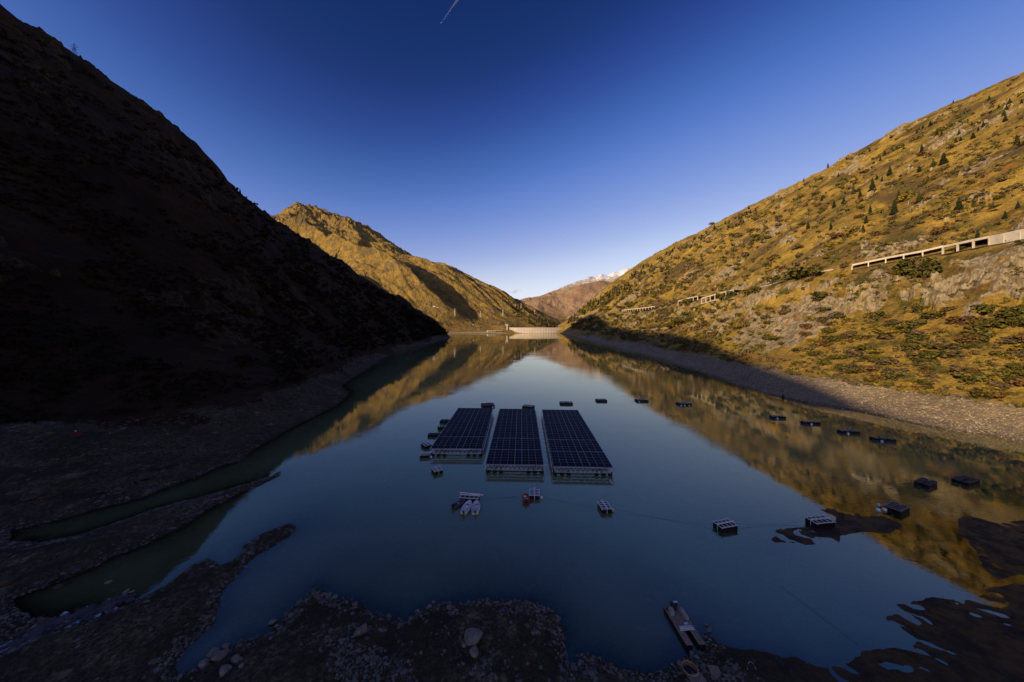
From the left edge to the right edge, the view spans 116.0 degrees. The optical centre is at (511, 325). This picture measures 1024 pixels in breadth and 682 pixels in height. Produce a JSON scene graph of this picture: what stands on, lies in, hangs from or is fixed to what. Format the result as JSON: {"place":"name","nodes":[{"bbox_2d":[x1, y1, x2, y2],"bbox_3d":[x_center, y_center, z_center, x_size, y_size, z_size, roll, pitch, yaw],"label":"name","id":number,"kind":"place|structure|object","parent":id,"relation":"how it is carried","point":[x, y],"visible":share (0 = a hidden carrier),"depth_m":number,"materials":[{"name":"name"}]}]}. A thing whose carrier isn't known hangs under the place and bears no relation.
{"place":"outdoors","nodes":[
{"label":"outdoors","id":0,"kind":"place"},
{"bbox_2d":[0,4,449,429],"bbox_3d":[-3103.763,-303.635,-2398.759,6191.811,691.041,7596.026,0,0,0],"label":"hillside","id":1,"kind":"structure","parent":0,"point":[44,255],"depth_m":237.19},
{"bbox_2d":[0,25,448,423],"bbox_3d":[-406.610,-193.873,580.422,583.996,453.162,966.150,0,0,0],"label":"heath scrub","id":2,"kind":"object","parent":1,"relation":"on","point":[433,328],"visible":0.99,"depth_m":241.51,"materials":[{"name":"brown plant"}]},
{"bbox_2d":[270,202,568,332],"bbox_3d":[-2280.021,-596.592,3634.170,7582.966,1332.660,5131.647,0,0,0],"label":"distant hill","id":3,"kind":"structure","parent":0,"point":[423,285],"depth_m":2260.66,"materials":[{"name":"brown stone"}]},
{"bbox_2d":[0,335,1023,681],"bbox_3d":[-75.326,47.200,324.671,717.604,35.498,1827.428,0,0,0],"label":"shore","id":4,"kind":"structure","parent":0,"point":[870,579],"depth_m":49.76,"materials":[{"name":"soil"}]},
{"bbox_2d":[0,590,134,651],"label":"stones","id":5,"kind":"object","parent":4,"relation":"on","point":[96,615],"visible":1,"depth_m":44.21,"materials":[{"name":"grey stone"}]},
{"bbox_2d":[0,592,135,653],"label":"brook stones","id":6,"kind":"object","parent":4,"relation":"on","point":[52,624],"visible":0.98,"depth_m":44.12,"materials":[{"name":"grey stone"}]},
{"bbox_2d":[137,474,151,480],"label":"boulder","id":7,"kind":"object","parent":4,"relation":"on","point":[142,477],"visible":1,"depth_m":81.47,"materials":[{"name":"grey stone"}]},
{"bbox_2d":[0,350,385,478],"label":"shore stones","id":8,"kind":"object","parent":4,"relation":"on","point":[90,463],"visible":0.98,"depth_m":102.87,"materials":[{"name":"grey stone"}]},
{"bbox_2d":[198,658,209,667],"bbox_3d":[-37.016,40.692,38.492,1.052,0.705,0.916,4,4,-8],"label":"boulder","id":9,"kind":"object","parent":4,"relation":"on","point":[204,662],"visible":1,"depth_m":38.35,"materials":[{"name":"grey stone"}]},
{"bbox_2d":[206,647,219,657],"bbox_3d":[-37.232,40.823,39.871,1.345,0.766,1.069,0,5,-9],"label":"boulder","id":10,"kind":"object","parent":4,"relation":"on","point":[212,652],"visible":0.85,"depth_m":39.71,"materials":[{"name":"grey stone"}]},
{"bbox_2d":[211,649,228,660],"bbox_3d":[-35.810,40.513,39.175,1.683,1.081,1.267,7,2,-33],"label":"boulder","id":11,"kind":"object","parent":4,"relation":"on","point":[219,655],"visible":0.99,"depth_m":38.99,"materials":[{"name":"grey stone"}]},
{"bbox_2d":[219,664,231,676],"bbox_3d":[-33.512,40.279,37.439,1.445,0.854,1.114,-3,-5,38],"label":"boulder","id":12,"kind":"object","parent":4,"relation":"on","point":[224,669],"visible":0.99,"depth_m":37.21,"materials":[{"name":"grey stone"}]},
{"bbox_2d":[230,654,241,662],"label":"boulder","id":13,"kind":"object","parent":4,"relation":"on","point":[235,658],"visible":0.99,"depth_m":38.42,"materials":[{"name":"grey stone"}]},
{"bbox_2d":[353,623,366,636],"bbox_3d":[-19.613,39.679,41.546,1.408,1.235,1.922,-14,-11,37],"label":"boulder","id":14,"kind":"object","parent":4,"relation":"on","point":[361,630],"visible":1,"depth_m":41.23,"materials":[{"name":"grey stone"}]},
{"bbox_2d":[0,419,748,681],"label":"shore stones","id":15,"kind":"object","parent":4,"relation":"on","point":[401,670],"visible":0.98,"depth_m":42.23,"materials":[{"name":"grey stone"}]},
{"bbox_2d":[464,628,482,645],"bbox_3d":[-4.850,39.482,40.444,2.327,1.949,2.057,3,8,-17],"label":"boulder","id":16,"kind":"object","parent":4,"relation":"on","point":[472,636],"visible":0.99,"depth_m":39.98,"materials":[{"name":"grey stone"}]},
{"bbox_2d":[470,645,478,657],"bbox_3d":[-4.564,39.541,38.745,1.027,0.851,1.441,-12,-2,-26],"label":"boulder","id":17,"kind":"object","parent":4,"relation":"on","point":[474,652],"visible":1,"depth_m":38.50,"materials":[{"name":"grey stone"}]},
{"bbox_2d":[681,660,698,677],"bbox_3d":[20.775,40.271,37.350,1.827,0.578,1.740,0,0,-11],"label":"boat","id":18,"kind":"object","parent":4,"relation":"on","point":[688,666],"visible":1,"depth_m":37.69,"materials":[{"name":"brown plastic"}]},
{"bbox_2d":[687,673,706,681],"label":"rock","id":19,"kind":"object","parent":4,"relation":"on","point":[697,679],"visible":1,"depth_m":36.28,"materials":[{"name":"grey stone"}]},
{"bbox_2d":[708,665,720,678],"bbox_3d":[23.717,40.540,37.203,1.150,0.165,1.700,0,0,12],"label":"rock","id":20,"kind":"object","parent":4,"relation":"on","point":[715,672],"visible":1,"depth_m":37.47,"materials":[{"name":"grey stone"}]},
{"bbox_2d":[714,512,1023,681],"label":"mud stones","id":21,"kind":"object","parent":4,"relation":"on","point":[919,614],"visible":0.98,"depth_m":41.80,"materials":[{"name":"grey stone"}]},
{"bbox_2d":[0,0,1023,299],"label":"sky","id":22,"kind":"structure","parent":0,"point":[524,148],"materials":[{"name":"blue"}]},
{"bbox_2d":[98,333,1023,631],"bbox_3d":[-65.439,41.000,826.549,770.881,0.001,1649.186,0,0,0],"label":"water","id":23,"kind":"structure","parent":0,"point":[378,489],"depth_m":89.10,"materials":[{"name":"blue liquid"}]},
{"bbox_2d":[431,466,442,474],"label":"mooring raft","id":24,"kind":"object","parent":23,"relation":"on","point":[435,470],"visible":1,"depth_m":88.63,"materials":[{"name":"black plastic"}]},
{"bbox_2d":[450,499,464,508],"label":"inflatable boat","id":25,"kind":"object","parent":23,"relation":"on","point":[456,504],"visible":1,"depth_m":72.66,"materials":[{"name":"grey rubber"}]},
{"bbox_2d":[430,408,493,456],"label":"solar platform","id":26,"kind":"structure","parent":23,"relation":"on","point":[468,426],"depth_m":114.67,"materials":[{"name":"blue glass"}]},
{"bbox_2d":[460,500,471,515],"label":"motorboat","id":27,"kind":"object","parent":23,"relation":"on","point":[466,507],"visible":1,"depth_m":70.87,"materials":[{"name":"grey plastic"}]},
{"bbox_2d":[459,493,479,502],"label":"mooring raft","id":28,"kind":"object","parent":23,"relation":"on","point":[471,497],"visible":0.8,"depth_m":74.59,"materials":[{"name":"black plastic"}]},
{"bbox_2d":[471,500,479,514],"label":"motorboat","id":29,"kind":"object","parent":23,"relation":"on","point":[475,508],"visible":1,"depth_m":70.81,"materials":[{"name":"grey plastic"}]},
{"bbox_2d":[484,409,544,473],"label":"solar platform","id":30,"kind":"structure","parent":23,"relation":"on","point":[510,432],"depth_m":104.97,"materials":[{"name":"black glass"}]},
{"bbox_2d":[522,493,529,504],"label":"inflatable boat","id":31,"kind":"object","parent":23,"relation":"on","point":[525,500],"visible":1,"depth_m":74.72,"materials":[{"name":"red rubber"}]},
{"bbox_2d":[529,487,539,499],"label":"mooring raft","id":32,"kind":"object","parent":23,"relation":"on","point":[534,494],"visible":0.96,"depth_m":75.91,"materials":[{"name":"black plastic"}]},
{"bbox_2d":[541,409,613,475],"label":"solar platform","id":33,"kind":"structure","parent":23,"relation":"on","point":[558,424],"depth_m":102.72,"materials":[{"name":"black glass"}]},
{"bbox_2d":[597,499,612,513],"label":"mooring raft","id":34,"kind":"object","parent":23,"relation":"on","point":[603,506],"visible":0.97,"depth_m":70.65,"materials":[{"name":"black plastic"}]},
{"bbox_2d":[663,601,704,650],"bbox_3d":[23.131,40.135,43.653,2.540,1.950,6.306,0,0,-3],"label":"work barge","id":35,"kind":"object","parent":23,"relation":"on","point":[676,615],"visible":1,"depth_m":43.23,"materials":[{"name":"black plastic"}]},
{"bbox_2d":[712,518,738,533],"bbox_3d":[43.100,40.600,64.700,4.200,1.601,2.500,0,0,-14],"label":"mooring raft","id":36,"kind":"object","parent":23,"relation":"on","point":[725,526],"visible":1,"depth_m":64.08,"materials":[{"name":"black plastic"}]},
{"bbox_2d":[804,515,835,527],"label":"mooring raft","id":37,"kind":"object","parent":23,"relation":"on","point":[821,521],"visible":0.98,"depth_m":65.58,"materials":[{"name":"black plastic"}]},
{"bbox_2d":[837,429,859,433],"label":"mooring raft","id":38,"kind":"object","parent":23,"relation":"on","point":[848,431],"visible":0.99,"depth_m":121.10,"materials":[{"name":"black plastic"}]},
{"bbox_2d":[869,436,895,441],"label":"mooring raft","id":39,"kind":"object","parent":23,"relation":"on","point":[885,439],"visible":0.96,"depth_m":113.25,"materials":[{"name":"black plastic"}]},
{"bbox_2d":[882,501,910,516],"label":"mooring raft","id":40,"kind":"object","parent":23,"relation":"on","point":[896,508],"visible":1,"depth_m":70.42,"materials":[{"name":"black plastic"}]},
{"bbox_2d":[913,477,937,488],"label":"mooring raft","id":41,"kind":"object","parent":23,"relation":"on","point":[925,482],"visible":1,"depth_m":81.70,"materials":[{"name":"black plastic"}]},
{"bbox_2d":[951,475,979,486],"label":"mooring raft","id":42,"kind":"object","parent":23,"relation":"on","point":[964,480],"visible":1,"depth_m":82.91,"materials":[{"name":"black plastic"}]},
{"bbox_2d":[520,268,630,317],"bbox_3d":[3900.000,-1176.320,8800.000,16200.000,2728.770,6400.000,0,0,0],"label":"snowy mountains","id":43,"kind":"structure","parent":0,"point":[569,299],"depth_m":7030.73,"materials":[{"name":"brown stone"}]},
{"bbox_2d":[550,71,1023,405],"bbox_3d":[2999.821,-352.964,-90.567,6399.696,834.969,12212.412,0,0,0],"label":"hillside","id":44,"kind":"structure","parent":0,"point":[961,271],"depth_m":338.39,"materials":[{"name":"brown plant"}]},
{"bbox_2d":[509,328,560,332],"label":"dam","id":45,"kind":"structure","parent":44,"relation":"on","point":[536,330],"depth_m":1651.31,"materials":[{"name":"concrete"}]},
{"bbox_2d":[701,289,742,303],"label":"rock gallery","id":46,"kind":"object","parent":44,"relation":"on","point":[714,295],"visible":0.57,"depth_m":528.94,"materials":[{"name":"concrete"}]},
{"bbox_2d":[772,274,793,282],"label":"bush","id":47,"kind":"object","parent":44,"relation":"on","point":[788,276],"visible":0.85,"depth_m":352.92,"materials":[{"name":"green plant"}]},
{"bbox_2d":[569,76,1023,407],"bbox_3d":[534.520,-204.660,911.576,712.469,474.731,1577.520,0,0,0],"label":"scrub","id":48,"kind":"object","parent":44,"relation":"on","point":[714,327],"visible":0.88,"depth_m":374.03,"materials":[{"name":"brown plant"}]},
{"bbox_2d":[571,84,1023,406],"bbox_3d":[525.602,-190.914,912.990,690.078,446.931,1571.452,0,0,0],"label":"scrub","id":49,"kind":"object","parent":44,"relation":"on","point":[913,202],"visible":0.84,"depth_m":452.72,"materials":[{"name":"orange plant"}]},
{"bbox_2d":[787,266,819,279],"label":"bush","id":50,"kind":"object","parent":44,"relation":"on","point":[793,271],"visible":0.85,"depth_m":332.10,"materials":[{"name":"green plant"}]},
{"bbox_2d":[799,265,824,277],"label":"bush","id":51,"kind":"object","parent":44,"relation":"on","point":[816,270],"visible":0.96,"depth_m":322.43,"materials":[{"name":"green plant"}]},
{"bbox_2d":[827,312,845,318],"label":"bush","id":52,"kind":"object","parent":44,"relation":"on","point":[834,315],"visible":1,"depth_m":241.23,"materials":[{"name":"green plant"}]},
{"bbox_2d":[844,350,866,356],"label":"bush","id":53,"kind":"object","parent":44,"relation":"on","point":[849,353],"visible":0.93,"depth_m":195.59,"materials":[{"name":"green plant"}]},
{"bbox_2d":[854,344,876,351],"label":"bush","id":54,"kind":"object","parent":44,"relation":"on","point":[859,347],"visible":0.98,"depth_m":196.90,"materials":[{"name":"green plant"}]},
{"bbox_2d":[856,365,879,372],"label":"bush","id":55,"kind":"object","parent":44,"relation":"on","point":[867,368],"visible":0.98,"depth_m":175.95,"materials":[{"name":"orange plant"}]},
{"bbox_2d":[863,311,884,318],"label":"bush","id":56,"kind":"object","parent":44,"relation":"on","point":[876,314],"visible":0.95,"depth_m":224.98,"materials":[{"name":"green plant"}]},
{"bbox_2d":[867,356,888,364],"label":"bush","id":57,"kind":"object","parent":44,"relation":"on","point":[872,359],"visible":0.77,"depth_m":179.98,"materials":[{"name":"green plant"}]},
{"bbox_2d":[871,325,893,333],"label":"bush","id":58,"kind":"object","parent":44,"relation":"on","point":[877,329],"visible":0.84,"depth_m":203.87,"materials":[{"name":"yellow plant"}]},
{"bbox_2d":[876,333,895,339],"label":"bush","id":59,"kind":"object","parent":44,"relation":"on","point":[884,336],"visible":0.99,"depth_m":197.03,"materials":[{"name":"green plant"}]},
{"bbox_2d":[878,357,899,364],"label":"bush","id":60,"kind":"object","parent":44,"relation":"on","point":[887,359],"visible":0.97,"depth_m":175.09,"materials":[{"name":"green plant"}]},
{"bbox_2d":[880,371,903,380],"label":"bush","id":61,"kind":"object","parent":44,"relation":"on","point":[891,374],"visible":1,"depth_m":163.24,"materials":[{"name":"green plant"}]},
{"bbox_2d":[889,200,898,214],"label":"conifer","id":62,"kind":"object","parent":44,"relation":"on","point":[894,209],"visible":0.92,"depth_m":363.96,"materials":[{"name":"green plant"}]},
{"bbox_2d":[851,245,945,270],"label":"rock gallery","id":63,"kind":"object","parent":44,"relation":"on","point":[904,254],"visible":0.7,"depth_m":270.15,"materials":[{"name":"concrete"}]},
{"bbox_2d":[891,266,916,277],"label":"bush","id":64,"kind":"object","parent":44,"relation":"on","point":[906,269],"visible":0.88,"depth_m":244.61,"materials":[{"name":"green plant"}]},
{"bbox_2d":[892,344,919,353],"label":"bush","id":65,"kind":"object","parent":44,"relation":"on","point":[912,347],"visible":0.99,"depth_m":177.15,"materials":[{"name":"green plant"}]},
{"bbox_2d":[895,192,916,201],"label":"bush","id":66,"kind":"object","parent":44,"relation":"on","point":[908,195],"visible":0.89,"depth_m":379.14,"materials":[{"name":"yellow plant"}]},
{"bbox_2d":[900,319,926,329],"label":"bush","id":67,"kind":"object","parent":44,"relation":"on","point":[913,324],"visible":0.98,"depth_m":190.87,"materials":[{"name":"green plant"}]},
{"bbox_2d":[904,330,925,334],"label":"bush","id":68,"kind":"object","parent":44,"relation":"on","point":[915,332],"visible":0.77,"depth_m":183.09,"materials":[{"name":"brown plant"}]},
{"bbox_2d":[902,304,929,313],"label":"bush","id":69,"kind":"object","parent":44,"relation":"on","point":[919,308],"visible":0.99,"depth_m":201.90,"materials":[{"name":"green plant"}]},
{"bbox_2d":[891,255,941,269],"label":"bush","id":70,"kind":"object","parent":44,"relation":"on","point":[912,261],"visible":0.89,"depth_m":245.30,"materials":[{"name":"green plant"}]},
{"bbox_2d":[905,334,930,343],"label":"bush","id":71,"kind":"object","parent":44,"relation":"on","point":[920,336],"visible":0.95,"depth_m":179.90,"materials":[{"name":"green plant"}]},
{"bbox_2d":[907,353,936,361],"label":"bush","id":72,"kind":"object","parent":44,"relation":"on","point":[929,356],"visible":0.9,"depth_m":166.40,"materials":[{"name":"green plant"}]},
{"bbox_2d":[913,379,933,384],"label":"bush","id":73,"kind":"object","parent":44,"relation":"on","point":[922,381],"visible":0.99,"depth_m":152.84,"materials":[{"name":"green plant"}]},
{"bbox_2d":[906,266,943,279],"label":"bush","id":74,"kind":"object","parent":44,"relation":"on","point":[935,268],"visible":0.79,"depth_m":228.54,"materials":[{"name":"green plant"}]},
{"bbox_2d":[919,310,946,319],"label":"bush","id":75,"kind":"object","parent":44,"relation":"on","point":[936,313],"visible":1,"depth_m":189.43,"materials":[{"name":"green plant"}]},
{"bbox_2d":[921,342,944,349],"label":"bush","id":76,"kind":"object","parent":44,"relation":"on","point":[927,344],"visible":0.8,"depth_m":170.86,"materials":[{"name":"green plant"}]},
{"bbox_2d":[929,226,951,234],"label":"bush","id":77,"kind":"object","parent":44,"relation":"on","point":[935,230],"visible":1,"depth_m":274.29,"materials":[{"name":"orange plant"}]},
{"bbox_2d":[938,152,948,164],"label":"conifer","id":78,"kind":"object","parent":44,"relation":"on","point":[943,158],"visible":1,"depth_m":420.31,"materials":[{"name":"green plant"}]},
{"bbox_2d":[933,351,954,358],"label":"bush","id":79,"kind":"object","parent":44,"relation":"on","point":[939,353],"visible":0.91,"depth_m":161.66,"materials":[{"name":"green plant"}]},
{"bbox_2d":[930,343,958,349],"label":"bush","id":80,"kind":"object","parent":44,"relation":"on","point":[950,345],"visible":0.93,"depth_m":165.07,"materials":[{"name":"brown plant"}]},
{"bbox_2d":[936,351,967,357],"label":"bush","id":81,"kind":"object","parent":44,"relation":"on","point":[958,353],"visible":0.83,"depth_m":158.88,"materials":[{"name":"brown plant"}]},
{"bbox_2d":[954,197,962,209],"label":"conifer","id":82,"kind":"object","parent":44,"relation":"on","point":[959,204],"visible":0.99,"depth_m":284.74,"materials":[{"name":"green plant"}]},
{"bbox_2d":[945,316,978,325],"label":"bush","id":83,"kind":"object","parent":44,"relation":"on","point":[956,319],"visible":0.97,"depth_m":174.86,"materials":[{"name":"orange plant"}]},
{"bbox_2d":[948,366,977,376],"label":"bush","id":84,"kind":"object","parent":44,"relation":"on","point":[957,368],"visible":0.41,"depth_m":150.32,"materials":[{"name":"plant"}]},
{"bbox_2d":[954,333,980,343],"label":"bush","id":85,"kind":"object","parent":44,"relation":"on","point":[963,336],"visible":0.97,"depth_m":162.35,"materials":[{"name":"orange plant"}]},
{"bbox_2d":[950,367,984,376],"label":"bush","id":86,"kind":"object","parent":44,"relation":"on","point":[973,370],"visible":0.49,"depth_m":146.59,"materials":[{"name":"orange plant"}]},
{"bbox_2d":[953,371,991,384],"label":"bush","id":87,"kind":"object","parent":44,"relation":"on","point":[974,377],"visible":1,"depth_m":142.12,"materials":[{"name":"green plant"}]},
{"bbox_2d":[959,336,989,343],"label":"bush","id":88,"kind":"object","parent":44,"relation":"on","point":[983,339],"visible":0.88,"depth_m":159.38,"materials":[{"name":"green plant"}]},
{"bbox_2d":[960,328,995,336],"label":"bush","id":89,"kind":"object","parent":44,"relation":"on","point":[984,332],"visible":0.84,"depth_m":161.26,"materials":[{"name":"green plant"}]},
{"bbox_2d":[969,304,995,315],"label":"bush","id":90,"kind":"object","parent":44,"relation":"on","point":[985,308],"visible":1,"depth_m":170.41,"materials":[{"name":"green plant"}]},
{"bbox_2d":[942,228,1023,254],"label":"rock gallery","id":91,"kind":"object","parent":44,"relation":"on","point":[1001,238],"visible":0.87,"depth_m":217.60,"materials":[{"name":"concrete"}]},
{"bbox_2d":[971,390,995,398],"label":"bush","id":92,"kind":"object","parent":44,"relation":"on","point":[980,393],"visible":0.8,"depth_m":133.77,"materials":[{"name":"green plant"}]},
{"bbox_2d":[969,387,1005,400],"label":"bush","id":93,"kind":"object","parent":44,"relation":"on","point":[1000,393],"visible":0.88,"depth_m":131.23,"materials":[{"name":"orange plant"}]},
{"bbox_2d":[970,320,1007,329],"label":"bush","id":94,"kind":"object","parent":44,"relation":"on","point":[995,323],"visible":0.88,"depth_m":162.75,"materials":[{"name":"green plant"}]},
{"bbox_2d":[989,350,1008,357],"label":"bush","id":95,"kind":"object","parent":44,"relation":"on","point":[1000,353],"visible":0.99,"depth_m":149.56,"materials":[{"name":"green plant"}]},
{"bbox_2d":[985,381,1013,388],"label":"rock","id":96,"kind":"object","parent":44,"relation":"on","point":[999,384],"visible":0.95,"depth_m":135.73,"materials":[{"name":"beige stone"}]},
{"bbox_2d":[993,370,1023,376],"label":"bush","id":97,"kind":"object","parent":44,"relation":"on","point":[1019,373],"visible":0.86,"depth_m":137.16,"materials":[{"name":"green plant"}]},
{"bbox_2d":[995,310,1021,316],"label":"bush","id":98,"kind":"object","parent":44,"relation":"on","point":[1011,313],"visible":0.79,"depth_m":160.17,"materials":[{"name":"green plant"}]},
{"bbox_2d":[995,315,1023,327],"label":"bush","id":99,"kind":"object","parent":44,"relation":"on","point":[1021,317],"visible":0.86,"depth_m":158.49,"materials":[{"name":"green plant"}]},
{"bbox_2d":[995,335,1023,342],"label":"bush","id":100,"kind":"object","parent":44,"relation":"on","point":[1010,339],"visible":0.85,"depth_m":150.93,"materials":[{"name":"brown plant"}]},
{"bbox_2d":[995,307,1023,316],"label":"bush","id":101,"kind":"object","parent":44,"relation":"on","point":[1020,310],"visible":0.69,"depth_m":160.44,"materials":[{"name":"green plant"}]},
{"bbox_2d":[1004,351,1023,357],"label":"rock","id":102,"kind":"object","parent":44,"relation":"on","point":[1018,354],"visible":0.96,"depth_m":145.15,"materials":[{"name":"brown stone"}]},
{"bbox_2d":[1007,343,1023,351],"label":"bush","id":103,"kind":"object","parent":44,"relation":"on","point":[1017,346],"visible":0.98,"depth_m":147.28,"materials":[{"name":"yellow plant"}]},
{"bbox_2d":[1008,377,1023,385],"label":"bush","id":104,"kind":"object","parent":44,"relation":"on","point":[1018,381],"visible":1,"depth_m":132.21,"materials":[{"name":"orange plant"}]},
{"bbox_2d":[572,334,1023,445],"bbox_3d":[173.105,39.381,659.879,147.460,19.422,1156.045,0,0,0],"label":"shore","id":105,"kind":"structure","parent":0,"point":[911,402],"depth_m":159.27,"materials":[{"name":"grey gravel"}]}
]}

